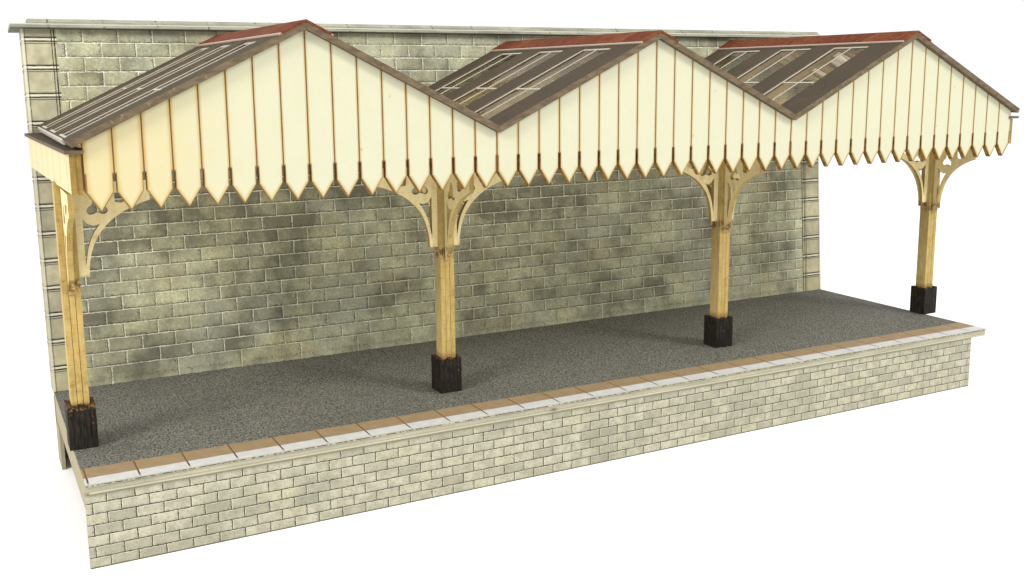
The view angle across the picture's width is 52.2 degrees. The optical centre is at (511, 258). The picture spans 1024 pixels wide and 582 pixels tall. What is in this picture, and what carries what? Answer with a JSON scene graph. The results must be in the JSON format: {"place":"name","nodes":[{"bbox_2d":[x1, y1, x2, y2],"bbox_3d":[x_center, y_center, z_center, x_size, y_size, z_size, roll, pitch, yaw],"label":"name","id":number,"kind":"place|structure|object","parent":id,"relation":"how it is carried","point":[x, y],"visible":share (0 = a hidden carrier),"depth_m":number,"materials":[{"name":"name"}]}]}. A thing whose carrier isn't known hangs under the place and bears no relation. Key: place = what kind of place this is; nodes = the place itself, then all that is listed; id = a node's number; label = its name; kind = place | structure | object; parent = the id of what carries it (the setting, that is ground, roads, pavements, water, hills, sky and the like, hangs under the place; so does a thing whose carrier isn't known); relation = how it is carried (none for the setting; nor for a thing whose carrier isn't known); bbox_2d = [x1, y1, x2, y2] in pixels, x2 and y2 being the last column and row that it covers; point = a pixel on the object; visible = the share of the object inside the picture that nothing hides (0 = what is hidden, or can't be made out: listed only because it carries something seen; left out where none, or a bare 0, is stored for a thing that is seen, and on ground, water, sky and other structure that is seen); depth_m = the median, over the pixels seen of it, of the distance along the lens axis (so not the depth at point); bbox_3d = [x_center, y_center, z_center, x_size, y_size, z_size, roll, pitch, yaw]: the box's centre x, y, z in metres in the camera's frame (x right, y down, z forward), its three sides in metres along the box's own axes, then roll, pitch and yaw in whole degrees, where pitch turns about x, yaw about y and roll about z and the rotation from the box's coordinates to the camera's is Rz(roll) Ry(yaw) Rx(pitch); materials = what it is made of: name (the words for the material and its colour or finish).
{"place":"outdoors","nodes":[
{"label":"outdoors","id":0,"kind":"place"},
{"bbox_2d":[0,100,1023,581],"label":"ground","id":1,"kind":"structure","parent":0,"point":[926,488],"depth_m":0.29,"materials":[{"name":"white paper"}]},
{"bbox_2d":[53,289,985,568],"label":"station platform","id":2,"kind":"structure","parent":1,"relation":"on","point":[185,461],"depth_m":0.31,"materials":[{"name":"brick"}]},
{"bbox_2d":[51,179,149,450],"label":"canopy column","id":3,"kind":"structure","parent":2,"relation":"on","point":[70,213],"depth_m":0.26,"materials":[{"name":"brown wood"}]},
{"bbox_2d":[8,19,822,391],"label":"stone wall","id":4,"kind":"structure","parent":2,"relation":"on","point":[176,285],"depth_m":0.35,"materials":[{"name":"grey stone"}]},
{"bbox_2d":[24,19,499,211],"bbox_3d":[-0.072,-0.042,0.287,0.108,0.042,0.094,-6,11,-27],"label":"canopy bay","id":5,"kind":"object","parent":4,"relation":"attached to","point":[294,99],"visible":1,"depth_m":0.25,"materials":[{"name":"beige wood"}]},
{"bbox_2d":[428,30,795,186],"bbox_3d":[0.020,-0.050,0.336,0.103,0.041,0.094,-6,11,-27],"label":"canopy bay","id":6,"kind":"object","parent":4,"relation":"attached to","point":[626,103],"visible":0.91,"depth_m":0.30,"materials":[{"name":"beige wood"}]},
{"bbox_2d":[705,30,1019,168],"bbox_3d":[0.111,-0.060,0.383,0.107,0.043,0.094,-6,11,-27],"label":"canopy bay","id":7,"kind":"object","parent":4,"relation":"attached to","point":[883,95],"visible":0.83,"depth_m":0.35,"materials":[{"name":"beige wood"}]},
{"bbox_2d":[378,165,500,393],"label":"canopy column","id":8,"kind":"structure","parent":2,"relation":"on","point":[443,228],"depth_m":0.30,"materials":[{"name":"brown wood"}]},
{"bbox_2d":[672,158,762,347],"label":"canopy column","id":9,"kind":"structure","parent":2,"relation":"on","point":[721,198],"depth_m":0.35,"materials":[{"name":"brown wood"}]},
{"bbox_2d":[891,149,975,314],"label":"canopy column","id":10,"kind":"structure","parent":2,"relation":"on","point":[923,295],"depth_m":0.40,"materials":[{"name":"brown wood"}]},
{"bbox_2d":[0,0,1023,111],"label":"sky","id":11,"kind":"structure","parent":0,"point":[986,37],"materials":[{"name":"white"}]}
]}

